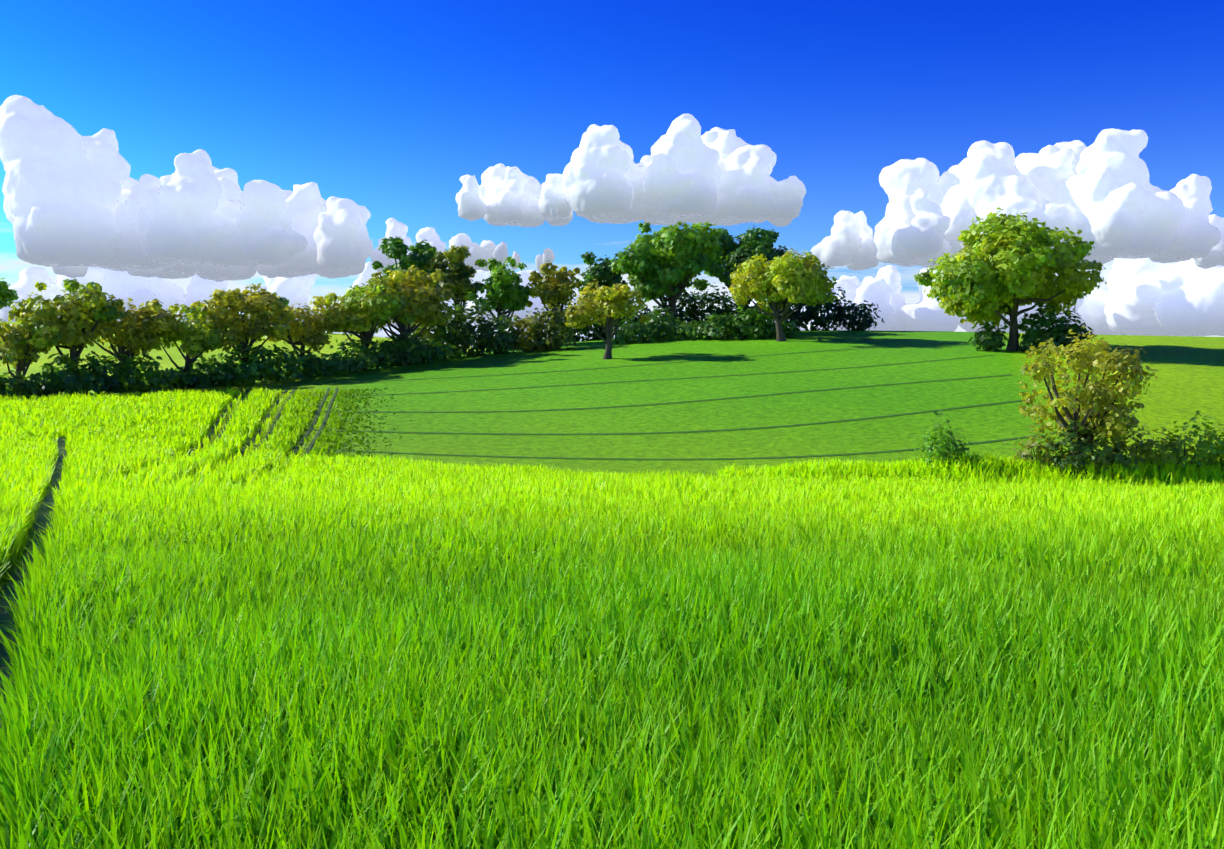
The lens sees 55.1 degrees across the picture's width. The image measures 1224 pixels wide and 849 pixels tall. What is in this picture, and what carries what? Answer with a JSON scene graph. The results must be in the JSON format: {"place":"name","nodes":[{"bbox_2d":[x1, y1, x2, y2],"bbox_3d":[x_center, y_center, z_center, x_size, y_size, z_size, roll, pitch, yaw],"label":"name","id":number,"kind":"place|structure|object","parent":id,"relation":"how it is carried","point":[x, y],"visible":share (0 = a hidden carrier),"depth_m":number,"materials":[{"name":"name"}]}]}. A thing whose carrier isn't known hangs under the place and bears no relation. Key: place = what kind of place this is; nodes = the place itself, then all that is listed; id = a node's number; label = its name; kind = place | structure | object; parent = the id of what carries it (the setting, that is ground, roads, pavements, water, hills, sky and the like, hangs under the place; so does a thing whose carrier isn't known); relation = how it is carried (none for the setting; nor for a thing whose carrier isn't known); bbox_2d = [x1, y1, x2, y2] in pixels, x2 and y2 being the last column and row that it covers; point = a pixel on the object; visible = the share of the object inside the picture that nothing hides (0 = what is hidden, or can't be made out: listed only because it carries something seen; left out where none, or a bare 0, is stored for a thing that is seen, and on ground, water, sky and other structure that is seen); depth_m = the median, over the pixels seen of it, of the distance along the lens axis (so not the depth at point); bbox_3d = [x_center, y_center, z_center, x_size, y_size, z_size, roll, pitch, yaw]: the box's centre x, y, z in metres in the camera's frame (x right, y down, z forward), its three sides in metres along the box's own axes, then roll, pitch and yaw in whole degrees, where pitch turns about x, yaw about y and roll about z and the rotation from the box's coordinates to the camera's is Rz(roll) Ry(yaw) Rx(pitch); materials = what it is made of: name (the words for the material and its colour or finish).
{"place":"outdoors","nodes":[
{"label":"outdoors","id":0,"kind":"place"},
{"bbox_2d":[0,95,554,281],"bbox_3d":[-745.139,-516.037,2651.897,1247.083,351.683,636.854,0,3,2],"label":"cloud","id":1,"kind":"structure","parent":0,"point":[75,204],"depth_m":2438.03,"materials":[{"name":"white"}]},
{"bbox_2d":[0,236,584,331],"bbox_3d":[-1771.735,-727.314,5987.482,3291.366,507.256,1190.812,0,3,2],"label":"cloud","id":2,"kind":"structure","parent":0,"point":[125,285],"depth_m":5679.16,"materials":[{"name":"white"}]},
{"bbox_2d":[176,285,589,346],"bbox_3d":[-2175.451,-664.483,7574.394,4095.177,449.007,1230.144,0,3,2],"label":"cloud","id":3,"kind":"structure","parent":0,"point":[381,333],"depth_m":7366.49,"materials":[{"name":"white"}]},
{"bbox_2d":[455,163,572,226],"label":"cloud","id":4,"kind":"structure","parent":0,"point":[502,195],"depth_m":2492.95,"materials":[{"name":"white"}]},
{"bbox_2d":[0,625,1223,848],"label":"crop grass","id":5,"kind":"structure","parent":0,"point":[392,753],"depth_m":5.09,"materials":[{"name":"green plant"}]},
{"bbox_2d":[0,322,1223,799],"bbox_3d":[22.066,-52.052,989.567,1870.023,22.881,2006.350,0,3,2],"label":"ground","id":6,"kind":"structure","parent":0,"point":[488,418],"depth_m":82.58,"materials":[{"name":"green plant"}]},
{"bbox_2d":[0,278,18,308],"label":"tree","id":7,"kind":"object","parent":6,"relation":"on","point":[8,296],"visible":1,"depth_m":332.87,"materials":[{"name":"green plant"}]},
{"bbox_2d":[0,313,70,395],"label":"hedge tree","id":8,"kind":"object","parent":6,"relation":"on","point":[18,352],"visible":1,"depth_m":86.80,"materials":[{"name":"green plant"}]},
{"bbox_2d":[6,278,124,372],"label":"hedge tree","id":9,"kind":"object","parent":6,"relation":"on","point":[83,301],"visible":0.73,"depth_m":89.72,"materials":[{"name":"green plant"}]},
{"bbox_2d":[65,297,185,392],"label":"hedge tree","id":10,"kind":"object","parent":6,"relation":"on","point":[134,331],"visible":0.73,"depth_m":93.50,"materials":[{"name":"green plant"}]},
{"bbox_2d":[0,387,337,728],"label":"wheel tracks","id":11,"kind":"object","parent":6,"relation":"on","point":[42,520],"visible":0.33,"depth_m":25.28,"materials":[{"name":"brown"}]},
{"bbox_2d":[147,304,229,387],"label":"hedge tree","id":12,"kind":"object","parent":6,"relation":"on","point":[197,336],"visible":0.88,"depth_m":95.95,"materials":[{"name":"green plant"}]},
{"bbox_2d":[0,386,412,461],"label":"crop grass","id":13,"kind":"structure","parent":6,"relation":"on","point":[147,420],"depth_m":70.57,"materials":[{"name":"green plant"}]},
{"bbox_2d":[0,332,463,398],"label":"long hedge","id":14,"kind":"object","parent":6,"relation":"on","point":[55,380],"visible":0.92,"depth_m":97.92,"materials":[{"name":"green plant"}]},
{"bbox_2d":[189,281,293,382],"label":"hedge tree","id":15,"kind":"object","parent":6,"relation":"on","point":[258,307],"visible":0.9,"depth_m":99.99,"materials":[{"name":"green plant"}]},
{"bbox_2d":[267,292,288,316],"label":"tree","id":16,"kind":"object","parent":6,"relation":"on","point":[284,300],"visible":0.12,"depth_m":300.69,"materials":[{"name":"green plant"}]},
{"bbox_2d":[264,298,344,357],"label":"hedge tree","id":17,"kind":"object","parent":6,"relation":"on","point":[309,331],"visible":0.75,"depth_m":105.38,"materials":[{"name":"green plant"}]},
{"bbox_2d":[309,275,415,370],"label":"hedge tree","id":18,"kind":"object","parent":6,"relation":"on","point":[359,308],"visible":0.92,"depth_m":107.92,"materials":[{"name":"green plant"}]},
{"bbox_2d":[371,236,442,337],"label":"tree","id":19,"kind":"object","parent":6,"relation":"on","point":[395,248],"visible":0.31,"depth_m":128.42,"materials":[{"name":"green plant"}]},
{"bbox_2d":[370,265,455,364],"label":"hedge tree","id":20,"kind":"object","parent":6,"relation":"on","point":[425,308],"visible":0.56,"depth_m":114.13,"materials":[{"name":"green plant"}]},
{"bbox_2d":[421,245,483,343],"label":"tree","id":21,"kind":"object","parent":6,"relation":"on","point":[457,280],"visible":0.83,"depth_m":126.35,"materials":[{"name":"green plant"}]},
{"bbox_2d":[407,295,575,357],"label":"hedge","id":22,"kind":"object","parent":6,"relation":"on","point":[529,338],"visible":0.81,"depth_m":118.00,"materials":[{"name":"green plant"}]},
{"bbox_2d":[466,256,530,335],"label":"tree","id":23,"kind":"object","parent":6,"relation":"on","point":[504,293],"visible":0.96,"depth_m":124.46,"materials":[{"name":"green plant"}]},
{"bbox_2d":[525,260,582,332],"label":"tree","id":24,"kind":"object","parent":6,"relation":"on","point":[559,287],"visible":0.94,"depth_m":126.23,"materials":[{"name":"green plant"}]},
{"bbox_2d":[572,251,629,339],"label":"tree","id":25,"kind":"object","parent":6,"relation":"on","point":[603,272],"visible":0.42,"depth_m":131.63,"materials":[{"name":"green plant"}]},
{"bbox_2d":[565,279,651,358],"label":"tree","id":26,"kind":"object","parent":6,"relation":"on","point":[612,304],"visible":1,"depth_m":104.55,"materials":[{"name":"green plant"}]},
{"bbox_2d":[0,539,1223,739],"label":"crop grass","id":27,"kind":"structure","parent":6,"relation":"on","point":[955,626],"depth_m":9.01,"materials":[{"name":"green plant"}]},
{"bbox_2d":[0,479,1223,587],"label":"crop grass","id":28,"kind":"structure","parent":6,"relation":"on","point":[1183,540],"depth_m":18.20,"materials":[{"name":"green plant"}]},
{"bbox_2d":[0,434,1223,513],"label":"crop grass","id":29,"kind":"structure","parent":6,"relation":"on","point":[24,466],"depth_m":38.76,"materials":[{"name":"green plant"}]},
{"bbox_2d":[244,342,1037,459],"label":"field lines","id":30,"kind":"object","parent":6,"relation":"on","point":[688,401],"depth_m":75.88,"materials":[{"name":"green plant"}]},
{"bbox_2d":[608,221,731,334],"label":"tree","id":31,"kind":"object","parent":6,"relation":"on","point":[670,262],"visible":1,"depth_m":124.62,"materials":[{"name":"green plant"}]},
{"bbox_2d":[612,301,798,343],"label":"bush","id":32,"kind":"object","parent":6,"relation":"on","point":[748,329],"visible":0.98,"depth_m":119.61,"materials":[{"name":"green plant"}]},
{"bbox_2d":[558,282,884,341],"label":"hilltop hedge","id":33,"kind":"object","parent":6,"relation":"on","point":[863,322],"visible":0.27,"depth_m":131.18,"materials":[{"name":"green plant"}]},
{"bbox_2d":[704,225,789,305],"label":"tree","id":34,"kind":"object","parent":6,"relation":"on","point":[750,245],"visible":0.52,"depth_m":132.67,"materials":[{"name":"green plant"}]},
{"bbox_2d":[728,248,837,341],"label":"tree","id":35,"kind":"object","parent":6,"relation":"on","point":[784,280],"visible":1,"depth_m":114.19,"materials":[{"name":"green plant"}]},
{"bbox_2d":[913,410,972,467],"bbox_3d":[15.751,1.207,55.920,2.800,3.821,2.314,0,3,2],"label":"bush","id":36,"kind":"object","parent":6,"relation":"on","point":[943,450],"visible":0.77,"depth_m":55.60,"materials":[{"name":"green plant"}]},
{"bbox_2d":[716,451,1223,488],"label":"grass","id":37,"kind":"structure","parent":6,"relation":"on","point":[974,461],"depth_m":54.78,"materials":[{"name":"green plant"}]},
{"bbox_2d":[913,207,1106,350],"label":"tree","id":38,"kind":"object","parent":6,"relation":"on","point":[1010,264],"visible":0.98,"depth_m":100.98,"materials":[{"name":"green plant"}]},
{"bbox_2d":[968,298,1096,352],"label":"bush","id":39,"kind":"object","parent":6,"relation":"on","point":[1056,332],"visible":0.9,"depth_m":103.23,"materials":[{"name":"green plant"}]},
{"bbox_2d":[1004,413,1158,478],"bbox_3d":[22.146,1.258,54.940,7.066,3.697,3.118,0,3,2],"label":"bush","id":40,"kind":"object","parent":6,"relation":"on","point":[1107,454],"visible":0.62,"depth_m":54.31,"materials":[{"name":"green plant"}]},
{"bbox_2d":[1017,326,1157,460],"bbox_3d":[21.941,-0.978,55.653,5.905,7.362,5.950,0,3,2],"label":"tall shrub","id":41,"kind":"object","parent":6,"relation":"on","point":[1097,397],"visible":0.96,"depth_m":54.40,"materials":[{"name":"green plant"}]},
{"bbox_2d":[1126,410,1223,473],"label":"bush","id":42,"kind":"object","parent":6,"relation":"on","point":[1174,446],"visible":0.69,"depth_m":54.19,"materials":[{"name":"green plant"}]},
{"bbox_2d":[0,0,1223,343],"label":"sky","id":43,"kind":"structure","parent":0,"point":[384,106],"materials":[{"name":"blue"}]},
{"bbox_2d":[550,113,805,226],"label":"cloud","id":44,"kind":"structure","parent":0,"point":[685,171],"depth_m":2375.07,"materials":[{"name":"white"}]},
{"bbox_2d":[749,279,855,330],"bbox_3d":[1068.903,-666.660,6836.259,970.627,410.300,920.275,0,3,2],"label":"cloud","id":45,"kind":"structure","parent":0,"point":[842,284],"depth_m":6496.95,"materials":[{"name":"white"}]},
{"bbox_2d":[810,128,1223,270],"bbox_3d":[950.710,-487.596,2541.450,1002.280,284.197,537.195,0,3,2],"label":"cloud","id":46,"kind":"structure","parent":0,"point":[1106,196],"depth_m":2404.40,"materials":[{"name":"white"}]},
{"bbox_2d":[832,258,1223,336],"bbox_3d":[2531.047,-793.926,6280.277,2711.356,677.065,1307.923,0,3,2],"label":"cloud","id":47,"kind":"structure","parent":0,"point":[1145,296],"depth_m":5888.92,"materials":[{"name":"white"}]}
]}

